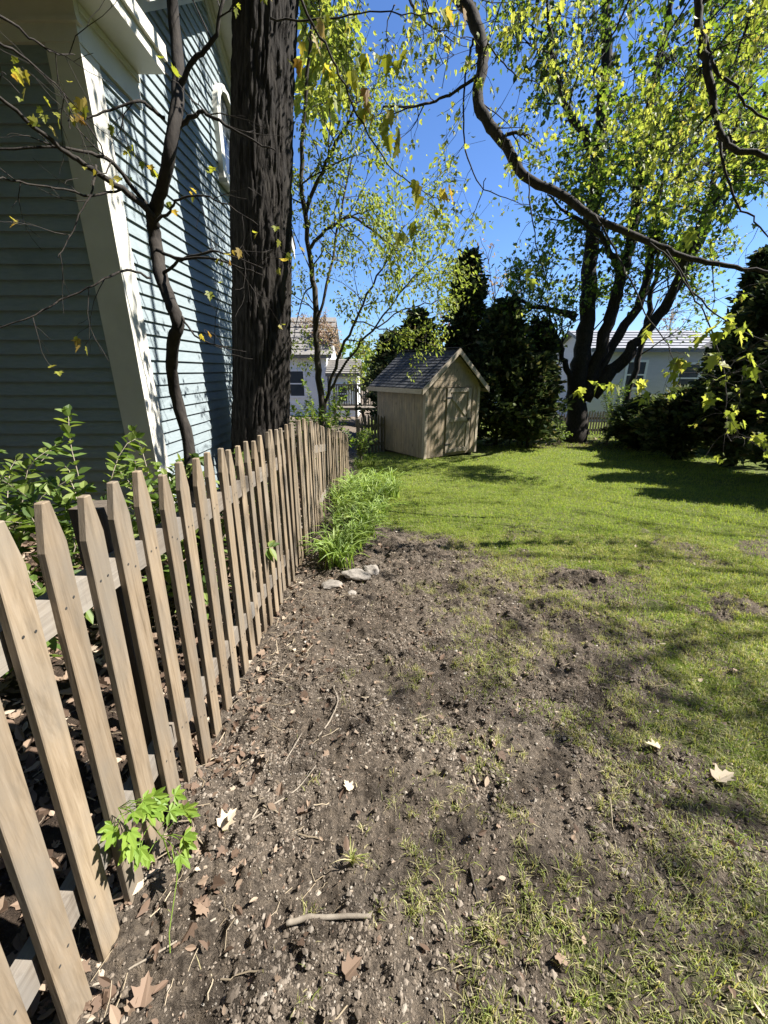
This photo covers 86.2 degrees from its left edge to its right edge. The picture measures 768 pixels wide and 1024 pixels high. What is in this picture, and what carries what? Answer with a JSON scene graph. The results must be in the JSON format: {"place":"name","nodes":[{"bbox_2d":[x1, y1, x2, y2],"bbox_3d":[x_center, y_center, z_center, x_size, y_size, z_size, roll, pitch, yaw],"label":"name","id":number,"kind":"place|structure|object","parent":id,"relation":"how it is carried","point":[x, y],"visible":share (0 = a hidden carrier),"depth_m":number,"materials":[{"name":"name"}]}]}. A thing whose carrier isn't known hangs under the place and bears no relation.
{"place":"outdoors","nodes":[
{"label":"outdoors","id":0,"kind":"place"},
{"bbox_2d":[0,376,767,1023],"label":"ground","id":1,"kind":"structure","parent":0,"point":[180,962],"depth_m":1.58,"materials":[{"name":"soil"}]},
{"bbox_2d":[0,450,23,528],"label":"shrub","id":2,"kind":"object","parent":1,"relation":"on","point":[17,457],"visible":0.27,"depth_m":3.57,"materials":[{"name":"green plant"}]},
{"bbox_2d":[2,607,93,678],"bbox_3d":[-1.707,0.567,1.886,0.869,0.674,0.588,0,19,0],"label":"shrub","id":3,"kind":"object","parent":1,"relation":"on","point":[53,644],"visible":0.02,"depth_m":1.84,"materials":[{"name":"green plant"}]},
{"bbox_2d":[0,436,133,575],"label":"shrub","id":4,"kind":"object","parent":1,"relation":"on","point":[20,538],"visible":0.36,"depth_m":2.81,"materials":[{"name":"green plant"}]},
{"bbox_2d":[15,481,138,619],"bbox_3d":[-2.047,0.365,2.372,1.284,0.857,1.455,8,21,23],"label":"shrub","id":5,"kind":"object","parent":1,"relation":"on","point":[28,511],"visible":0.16,"depth_m":2.37,"materials":[{"name":"green plant"}]},
{"bbox_2d":[0,404,175,562],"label":"shrub","id":6,"kind":"object","parent":1,"relation":"on","point":[49,485],"visible":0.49,"depth_m":2.75,"materials":[{"name":"green plant"}]},
{"bbox_2d":[38,917,215,1004],"bbox_3d":[-0.708,1.220,1.093,0.486,0.021,0.027,-9,21,-23],"label":"twig","id":7,"kind":"object","parent":1,"relation":"on","point":[142,961],"visible":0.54,"depth_m":1.11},
{"bbox_2d":[123,867,159,909],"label":"twig","id":8,"kind":"object","parent":1,"relation":"on","point":[150,874],"visible":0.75,"depth_m":1.29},
{"bbox_2d":[130,971,158,1007],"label":"fallen leaf","id":9,"kind":"object","parent":1,"relation":"on","point":[143,991],"visible":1,"depth_m":1.02,"materials":[{"name":"plant"}]},
{"bbox_2d":[0,0,295,527],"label":"house","id":10,"kind":"structure","parent":1,"relation":"on","point":[126,43],"depth_m":4.05,"materials":[{"name":"blue paint"}]},
{"bbox_2d":[211,83,230,193],"bbox_3d":[-2.374,-5.680,6.336,0.152,1.366,1.120,0,19,0],"label":"window","id":11,"kind":"structure","parent":10,"relation":"in","point":[221,102],"depth_m":6.03,"materials":[{"name":"beige paint"}]},
{"bbox_2d":[97,784,200,952],"bbox_3d":[-0.650,0.988,1.161,0.202,0.464,0.354,0,19,0],"label":"sapling","id":12,"kind":"object","parent":1,"relation":"on","point":[150,808],"visible":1,"depth_m":1.13,"materials":[{"name":"green plant"}]},
{"bbox_2d":[0,0,305,574],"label":"crooked tree","id":13,"kind":"object","parent":1,"relation":"on","point":[154,207],"visible":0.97,"depth_m":2.01,"materials":[{"name":"brown plant"}]},
{"bbox_2d":[106,424,218,563],"bbox_3d":[-1.682,-0.025,3.145,0.872,1.176,1.432,-8,20,-21],"label":"shrub","id":14,"kind":"object","parent":1,"relation":"on","point":[132,466],"visible":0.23,"depth_m":3.15,"materials":[{"name":"green plant"}]},
{"bbox_2d":[0,418,348,1023],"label":"picket fence","id":15,"kind":"object","parent":1,"relation":"on","point":[116,556],"visible":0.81,"depth_m":1.20,"materials":[{"name":"brown wood"}]},
{"bbox_2d":[149,463,256,563],"bbox_3d":[-1.357,0.133,3.130,1.069,0.932,0.789,0,19,0],"label":"shrub","id":16,"kind":"object","parent":1,"relation":"on","point":[153,497],"visible":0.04,"depth_m":2.99,"materials":[{"name":"green plant"}]},
{"bbox_2d":[141,504,279,620],"bbox_3d":[-1.100,0.369,2.642,0.810,0.841,0.871,0,19,0],"label":"shrub","id":17,"kind":"object","parent":1,"relation":"on","point":[270,553],"visible":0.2,"depth_m":2.66,"materials":[{"name":"green plant"}]},
{"bbox_2d":[232,448,316,523],"bbox_3d":[-1.318,-0.269,4.421,0.757,1.073,1.054,13,23,33],"label":"shrub","id":18,"kind":"object","parent":1,"relation":"on","point":[267,481],"visible":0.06,"depth_m":4.32,"materials":[{"name":"green plant"}]},
{"bbox_2d":[252,733,301,817],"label":"twig","id":19,"kind":"object","parent":1,"relation":"on","point":[285,761],"visible":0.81,"depth_m":1.72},
{"bbox_2d":[250,765,315,820],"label":"twig","id":20,"kind":"object","parent":1,"relation":"on","point":[255,817],"visible":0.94,"depth_m":1.55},
{"bbox_2d":[290,400,332,475],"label":"bush","id":21,"kind":"object","parent":1,"relation":"on","point":[305,415],"visible":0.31,"depth_m":6.53,"materials":[{"name":"green plant"}]},
{"bbox_2d":[290,317,341,415],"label":"house","id":22,"kind":"structure","parent":1,"relation":"on","point":[298,391],"depth_m":21.04,"materials":[{"name":"white"}]},
{"bbox_2d":[290,369,306,397],"bbox_3d":[-4.450,-6.560,20.965,0.900,1.400,0.038,0,19,0],"label":"window","id":23,"kind":"structure","parent":22,"relation":"in","point":[297,390],"depth_m":20.98,"materials":[{"name":"white"}]},
{"bbox_2d":[291,307,341,358],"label":"bare tree","id":24,"kind":"object","parent":1,"relation":"on","point":[332,333],"visible":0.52,"depth_m":20.97,"materials":[{"name":"brown plant"}]},
{"bbox_2d":[295,378,347,431],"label":"bush","id":25,"kind":"object","parent":1,"relation":"on","point":[331,406],"visible":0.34,"depth_m":8.48,"materials":[{"name":"green plant"}]},
{"bbox_2d":[317,686,338,736],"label":"twig","id":26,"kind":"object","parent":1,"relation":"on","point":[320,733],"visible":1,"depth_m":1.96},
{"bbox_2d":[286,913,370,926],"bbox_3d":[-0.162,1.182,1.196,0.247,0.022,0.024,-2,19,-4],"label":"stick","id":27,"kind":"object","parent":1,"relation":"on","point":[302,919],"visible":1,"depth_m":1.19,"materials":[{"name":"wood"}]},
{"bbox_2d":[320,579,342,589],"bbox_3d":[-0.436,0.604,3.404,0.187,0.066,0.128,-6,20,-16],"label":"stone","id":28,"kind":"object","parent":1,"relation":"on","point":[329,584],"visible":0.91,"depth_m":3.36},
{"bbox_2d":[300,523,363,560],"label":"daylily clump","id":29,"kind":"object","parent":1,"relation":"on","point":[320,557],"visible":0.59,"depth_m":3.83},
{"bbox_2d":[300,526,372,569],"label":"daylily clump","id":30,"kind":"object","parent":1,"relation":"on","point":[332,564],"visible":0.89,"depth_m":3.69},
{"bbox_2d":[298,519,377,569],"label":"daylily clump","id":31,"kind":"object","parent":1,"relation":"on","point":[351,556],"visible":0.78,"depth_m":3.69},
{"bbox_2d":[326,406,355,462],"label":"bush","id":32,"kind":"object","parent":1,"relation":"on","point":[335,427],"visible":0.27,"depth_m":7.58,"materials":[{"name":"green plant"}]},
{"bbox_2d":[323,482,364,507],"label":"daylily clump","id":33,"kind":"object","parent":1,"relation":"on","point":[333,493],"visible":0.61,"depth_m":5.58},
{"bbox_2d":[325,359,362,416],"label":"outbuilding","id":34,"kind":"structure","parent":1,"relation":"on","point":[330,367],"depth_m":20.68,"materials":[{"name":"white"}]},
{"bbox_2d":[337,386,348,403],"bbox_3d":[-2.090,-5.948,20.647,0.620,0.950,0.038,0,19,0],"label":"window","id":35,"kind":"structure","parent":34,"relation":"in","point":[337,386],"depth_m":20.64,"materials":[{"name":"white"}]},
{"bbox_2d":[331,475,365,498],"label":"daylily clump","id":36,"kind":"object","parent":1,"relation":"on","point":[355,483],"visible":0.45,"depth_m":6.10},
{"bbox_2d":[344,780,353,790],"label":"fallen leaf","id":37,"kind":"object","parent":1,"relation":"on","point":[348,786],"visible":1,"depth_m":1.60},
{"bbox_2d":[320,502,378,528],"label":"daylily clump","id":38,"kind":"object","parent":1,"relation":"on","point":[337,513],"visible":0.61,"depth_m":4.85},
{"bbox_2d":[325,488,374,513],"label":"daylily clump","id":39,"kind":"object","parent":1,"relation":"on","point":[342,500],"visible":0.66,"depth_m":5.29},
{"bbox_2d":[301,514,398,554],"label":"daylily clump","id":40,"kind":"object","parent":1,"relation":"on","point":[337,528],"visible":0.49,"depth_m":3.98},
{"bbox_2d":[330,837,370,866],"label":"grass tuft","id":41,"kind":"object","parent":1,"relation":"on","point":[352,860],"visible":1,"depth_m":1.32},
{"bbox_2d":[310,516,391,554],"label":"daylily clump","id":42,"kind":"object","parent":1,"relation":"on","point":[360,544],"visible":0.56,"depth_m":4.05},
{"bbox_2d":[338,473,366,491],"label":"daylily clump","id":43,"kind":"object","parent":1,"relation":"on","point":[352,478],"visible":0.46,"depth_m":6.44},
{"bbox_2d":[342,952,362,980],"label":"fallen leaf","id":44,"kind":"object","parent":1,"relation":"on","point":[349,966],"visible":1,"depth_m":1.10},
{"bbox_2d":[331,482,375,501],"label":"daylily clump","id":45,"kind":"object","parent":1,"relation":"on","point":[348,500],"visible":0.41,"depth_m":5.85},
{"bbox_2d":[333,384,376,425],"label":"deck","id":46,"kind":"structure","parent":1,"relation":"on","point":[346,406],"depth_m":16.97,"materials":[{"name":"grey wood"}]},
{"bbox_2d":[339,473,371,484],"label":"daylily clump","id":47,"kind":"object","parent":1,"relation":"on","point":[351,477],"visible":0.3,"depth_m":6.57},
{"bbox_2d":[323,517,387,548],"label":"daylily clump","id":48,"kind":"object","parent":1,"relation":"on","point":[361,536],"visible":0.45,"depth_m":4.17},
{"bbox_2d":[341,568,370,580],"bbox_3d":[-0.237,0.526,3.464,0.260,0.079,0.162,4,19,11],"label":"stone","id":49,"kind":"object","parent":1,"relation":"on","point":[357,574],"visible":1,"depth_m":3.42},
{"bbox_2d":[341,468,371,480],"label":"daylily clump","id":50,"kind":"object","parent":1,"relation":"on","point":[352,473],"visible":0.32,"depth_m":6.94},
{"bbox_2d":[331,501,381,522],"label":"daylily clump","id":51,"kind":"object","parent":1,"relation":"on","point":[353,512],"visible":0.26,"depth_m":4.68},
{"bbox_2d":[342,338,373,421],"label":"tree","id":52,"kind":"object","parent":1,"relation":"on","point":[359,377],"visible":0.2,"depth_m":18.36,"materials":[{"name":"green plant"}]},
{"bbox_2d":[332,499,384,522],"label":"daylily clump","id":53,"kind":"object","parent":1,"relation":"on","point":[355,504],"visible":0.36,"depth_m":4.88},
{"bbox_2d":[325,509,393,541],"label":"daylily clump","id":54,"kind":"object","parent":1,"relation":"on","point":[361,523],"visible":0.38,"depth_m":4.18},
{"bbox_2d":[352,461,367,468],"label":"weed clump","id":55,"kind":"object","parent":1,"relation":"on","point":[356,464],"visible":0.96,"depth_m":9.11,"materials":[{"name":"green plant"}]},
{"bbox_2d":[342,427,378,461],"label":"bush","id":56,"kind":"object","parent":1,"relation":"on","point":[360,448],"visible":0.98,"depth_m":9.54,"materials":[{"name":"green plant"}]},
{"bbox_2d":[327,510,393,528],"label":"daylily clump","id":57,"kind":"object","parent":1,"relation":"on","point":[365,518],"visible":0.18,"depth_m":4.49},
{"bbox_2d":[339,488,384,510],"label":"daylily clump","id":58,"kind":"object","parent":1,"relation":"on","point":[358,498],"visible":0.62,"depth_m":5.23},
{"bbox_2d":[341,506,386,538],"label":"daylily clump","id":59,"kind":"object","parent":1,"relation":"on","point":[369,517],"visible":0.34,"depth_m":4.47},
{"bbox_2d":[345,487,385,509],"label":"daylily clump","id":60,"kind":"object","parent":1,"relation":"on","point":[364,496],"visible":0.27,"depth_m":5.50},
{"bbox_2d":[337,486,396,506],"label":"daylily clump","id":61,"kind":"object","parent":1,"relation":"on","point":[380,491],"visible":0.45,"depth_m":5.42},
{"bbox_2d":[332,498,406,531],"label":"daylily clump","id":62,"kind":"object","parent":1,"relation":"on","point":[365,514],"visible":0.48,"depth_m":4.59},
{"bbox_2d":[356,414,384,453],"bbox_3d":[-0.339,-2.105,11.229,0.171,1.118,1.110,17,25,41],"label":"picket fence","id":63,"kind":"object","parent":1,"relation":"on","point":[368,425],"visible":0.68,"depth_m":11.17,"materials":[{"name":"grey wood"}]},
{"bbox_2d":[363,565,378,575],"bbox_3d":[-0.115,0.520,3.614,0.150,0.095,0.131,-10,21,-27],"label":"stone","id":64,"kind":"object","parent":1,"relation":"on","point":[371,570],"visible":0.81,"depth_m":3.58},
{"bbox_2d":[356,479,391,504],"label":"daylily clump","id":65,"kind":"object","parent":1,"relation":"on","point":[372,487],"visible":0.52,"depth_m":5.74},
{"bbox_2d":[354,471,395,491],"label":"daylily clump","id":66,"kind":"object","parent":1,"relation":"on","point":[363,480],"visible":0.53,"depth_m":6.27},
{"bbox_2d":[340,492,409,524],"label":"daylily clump","id":67,"kind":"object","parent":1,"relation":"on","point":[376,506],"visible":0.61,"depth_m":4.91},
{"bbox_2d":[354,324,399,429],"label":"evergreen tree","id":68,"kind":"object","parent":1,"relation":"on","point":[378,361],"visible":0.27,"depth_m":13.63,"materials":[{"name":"green plant"}]},
{"bbox_2d":[367,467,392,486],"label":"daylily clump","id":69,"kind":"object","parent":1,"relation":"on","point":[372,472],"visible":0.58,"depth_m":7.05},
{"bbox_2d":[0,437,767,1023],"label":"fallen leaves","id":70,"kind":"object","parent":1,"relation":"on","point":[100,999],"depth_m":1.58,"materials":[{"name":"plant"}]},
{"bbox_2d":[358,486,416,518],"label":"daylily clump","id":71,"kind":"object","parent":1,"relation":"on","point":[383,498],"visible":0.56,"depth_m":5.11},
{"bbox_2d":[371,473,403,491],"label":"daylily clump","id":72,"kind":"object","parent":1,"relation":"on","point":[384,480],"visible":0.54,"depth_m":6.71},
{"bbox_2d":[372,478,404,494],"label":"daylily clump","id":73,"kind":"object","parent":1,"relation":"on","point":[388,486],"visible":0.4,"depth_m":6.38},
{"bbox_2d":[17,532,767,1023],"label":"twig debris","id":74,"kind":"object","parent":1,"relation":"on","point":[325,804],"visible":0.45,"depth_m":1.50,"materials":[{"name":"wood"}]},
{"bbox_2d":[340,342,444,396],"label":"treeline","id":75,"kind":"object","parent":1,"relation":"on","point":[365,368],"depth_m":39.06,"materials":[{"name":"green plant"}]},
{"bbox_2d":[374,476,410,498],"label":"daylily clump","id":76,"kind":"object","parent":1,"relation":"on","point":[391,493],"visible":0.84,"depth_m":6.08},
{"bbox_2d":[290,0,502,431],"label":"young tree","id":77,"kind":"object","parent":1,"relation":"on","point":[317,177],"visible":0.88,"depth_m":5.83,"materials":[{"name":"green plant"}]},
{"bbox_2d":[384,466,411,482],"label":"daylily clump","id":78,"kind":"object","parent":1,"relation":"on","point":[392,474],"visible":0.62,"depth_m":7.09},
{"bbox_2d":[45,523,767,1023],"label":"soil clods","id":79,"kind":"object","parent":1,"relation":"on","point":[359,1015],"visible":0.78,"depth_m":1.54,"materials":[{"name":"soil"}]},
{"bbox_2d":[371,305,442,405],"bbox_3d":[0.912,-4.146,12.784,2.736,4.206,2.587,13,23,33],"label":"evergreen tree","id":80,"kind":"object","parent":1,"relation":"on","point":[410,323],"visible":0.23,"depth_m":12.05,"materials":[{"name":"green plant"}]},
{"bbox_2d":[368,347,489,458],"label":"garden shed","id":81,"kind":"structure","parent":1,"relation":"on","point":[432,411],"depth_m":10.44,"materials":[{"name":"brown wood"}]},
{"bbox_2d":[444,388,471,452],"bbox_3d":[1.908,-2.356,10.560,0.920,1.610,0.073,-13,23,-33],"label":"door","id":82,"kind":"structure","parent":81,"relation":"in","point":[458,400],"depth_m":10.56,"materials":[{"name":"brown wood"}]},
{"bbox_2d":[435,245,501,435],"bbox_3d":[2.420,-4.888,12.598,2.716,5.674,2.659,0,19,0],"label":"evergreen tree","id":83,"kind":"object","parent":1,"relation":"on","point":[464,317],"visible":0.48,"depth_m":11.83,"materials":[{"name":"green plant"}]},
{"bbox_2d":[469,867,480,907],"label":"twig","id":84,"kind":"object","parent":1,"relation":"on","point":[474,886],"visible":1,"depth_m":1.27,"materials":[{"name":"wood"}]},
{"bbox_2d":[434,235,519,343],"bbox_3d":[4.260,-8.562,20.259,4.586,7.958,6.172,0,19,0],"label":"bare tree","id":85,"kind":"object","parent":1,"relation":"on","point":[495,278],"visible":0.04,"depth_m":17.48,"materials":[{"name":"green plant"}]},
{"bbox_2d":[229,0,767,491],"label":"maple tree","id":86,"kind":"object","parent":1,"relation":"on","point":[265,64],"visible":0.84,"depth_m":4.64,"materials":[{"name":"brown plant"}]},
{"bbox_2d":[464,292,547,444],"bbox_3d":[3.471,-4.044,12.060,3.156,4.354,3.131,14,24,35],"label":"evergreen tree","id":87,"kind":"object","parent":1,"relation":"on","point":[502,347],"visible":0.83,"depth_m":11.46,"materials":[{"name":"green plant"}]},
{"bbox_2d":[492,350,567,447],"bbox_3d":[4.166,-3.193,11.938,2.224,2.823,2.241,0,19,0],"label":"evergreen tree","id":88,"kind":"object","parent":1,"relation":"on","point":[527,429],"visible":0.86,"depth_m":11.51,"materials":[{"name":"green plant"}]},
{"bbox_2d":[501,313,575,443],"bbox_3d":[4.768,-4.010,12.796,2.460,3.985,2.406,0,19,0],"label":"evergreen tree","id":89,"kind":"object","parent":1,"relation":"on","point":[553,347],"visible":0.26,"depth_m":12.05,"materials":[{"name":"green plant"}]},
{"bbox_2d":[556,421,572,444],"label":"shrub","id":90,"kind":"object","parent":1,"relation":"on","point":[560,436],"visible":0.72,"depth_m":12.56,"materials":[{"name":"green plant"}]},
{"bbox_2d":[550,411,615,436],"bbox_3d":[7.393,-3.222,15.038,3.733,0.955,0.155,-2,19,-6],"label":"picket fence","id":91,"kind":"object","parent":1,"relation":"on","point":[591,424],"visible":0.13,"depth_m":14.96,"materials":[{"name":"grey wood"}]},
{"bbox_2d":[407,0,767,304],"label":"overhanging maple","id":92,"kind":"object","parent":1,"relation":"on","point":[740,12],"visible":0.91,"depth_m":3.75,"materials":[{"name":"green plant"}]},
{"bbox_2d":[590,427,613,444],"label":"shrub","id":93,"kind":"object","parent":1,"relation":"on","point":[605,434],"visible":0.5,"depth_m":12.81,"materials":[{"name":"green plant"}]},
{"bbox_2d":[452,0,767,442],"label":"maple tree","id":94,"kind":"object","parent":1,"relation":"on","point":[585,368],"visible":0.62,"depth_m":10.49,"materials":[{"name":"green plant"}]},
{"bbox_2d":[590,379,632,438],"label":"shrub","id":95,"kind":"object","parent":1,"relation":"on","point":[611,409],"visible":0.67,"depth_m":13.42,"materials":[{"name":"green plant"}]},
{"bbox_2d":[600,393,656,450],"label":"evergreen tree","id":96,"kind":"object","parent":1,"relation":"on","point":[619,429],"visible":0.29,"depth_m":11.70,"materials":[{"name":"green plant"}]},
{"bbox_2d":[553,330,710,420],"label":"house","id":97,"kind":"structure","parent":1,"relation":"on","point":[653,363],"depth_m":19.00,"materials":[{"name":"grey"}]},
{"bbox_2d":[622,360,648,388],"bbox_3d":[11.600,-6.334,18.928,1.000,1.300,0.038,0,19,0],"label":"window","id":98,"kind":"structure","parent":97,"relation":"in","point":[642,373],"depth_m":18.89,"materials":[{"name":"white"}]},
{"bbox_2d":[675,362,702,386],"bbox_3d":[14.050,-6.193,18.977,1.100,1.400,0.038,0,19,0],"label":"window","id":99,"kind":"structure","parent":97,"relation":"in","point":[690,375],"depth_m":18.95,"materials":[{"name":"white"}]},
{"bbox_2d":[612,391,659,422],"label":"evergreen tree","id":100,"kind":"object","parent":1,"relation":"on","point":[637,396],"depth_m":12.61,"materials":[{"name":"green plant"}]},
{"bbox_2d":[646,738,659,748],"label":"fallen leaf","id":101,"kind":"object","parent":1,"relation":"on","point":[656,744],"visible":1,"depth_m":1.78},
{"bbox_2d":[641,300,689,329],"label":"bare tree","id":102,"kind":"object","parent":1,"relation":"on","point":[671,319],"visible":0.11,"depth_m":25.49,"materials":[{"name":"grey plant"}]},
{"bbox_2d":[627,381,721,459],"bbox_3d":[7.188,-2.174,10.006,2.113,2.037,2.363,0,19,0],"label":"shrub","id":103,"kind":"object","parent":1,"relation":"on","point":[669,432],"visible":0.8,"depth_m":9.93,"materials":[{"name":"green plant"}]},
{"bbox_2d":[698,341,714,378],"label":"house","id":104,"kind":"structure","parent":1,"relation":"on","point":[702,349],"depth_m":16.35,"materials":[{"name":"grey"}]},
{"bbox_2d":[694,306,743,450],"bbox_3d":[9.343,-3.442,10.674,2.710,4.082,2.154,0,19,0],"label":"evergreen tree","id":105,"kind":"object","parent":1,"relation":"on","point":[729,335],"visible":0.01,"depth_m":10.52,"materials":[{"name":"green plant"}]},
{"bbox_2d":[710,763,733,782],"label":"fallen leaf","id":106,"kind":"object","parent":1,"relation":"on","point":[725,775],"visible":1,"depth_m":1.62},
{"bbox_2d":[681,244,767,386],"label":"evergreen tree","id":107,"kind":"object","parent":1,"relation":"on","point":[758,258],"visible":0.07,"depth_m":10.78,"materials":[{"name":"green plant"}]},
{"bbox_2d":[682,274,767,467],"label":"evergreen tree","id":108,"kind":"object","parent":1,"relation":"on","point":[754,315],"visible":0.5,"depth_m":8.76,"materials":[{"name":"green plant"}]},
{"bbox_2d":[716,334,767,470],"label":"evergreen tree","id":109,"kind":"object","parent":1,"relation":"on","point":[754,405],"visible":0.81,"depth_m":7.78,"materials":[{"name":"green plant"}]},
{"bbox_2d":[167,531,767,1023],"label":"sparse grass","id":110,"kind":"structure","parent":0,"point":[571,1011],"depth_m":1.67,"materials":[{"name":"plant"}]},
{"bbox_2d":[291,0,767,375],"label":"sky","id":111,"kind":"structure","parent":0,"point":[485,160],"materials":[{"name":"blue"}]},
{"bbox_2d":[342,426,767,1023],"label":"lawn grass","id":112,"kind":"structure","parent":0,"point":[668,484],"depth_m":4.85,"materials":[{"name":"plant"}]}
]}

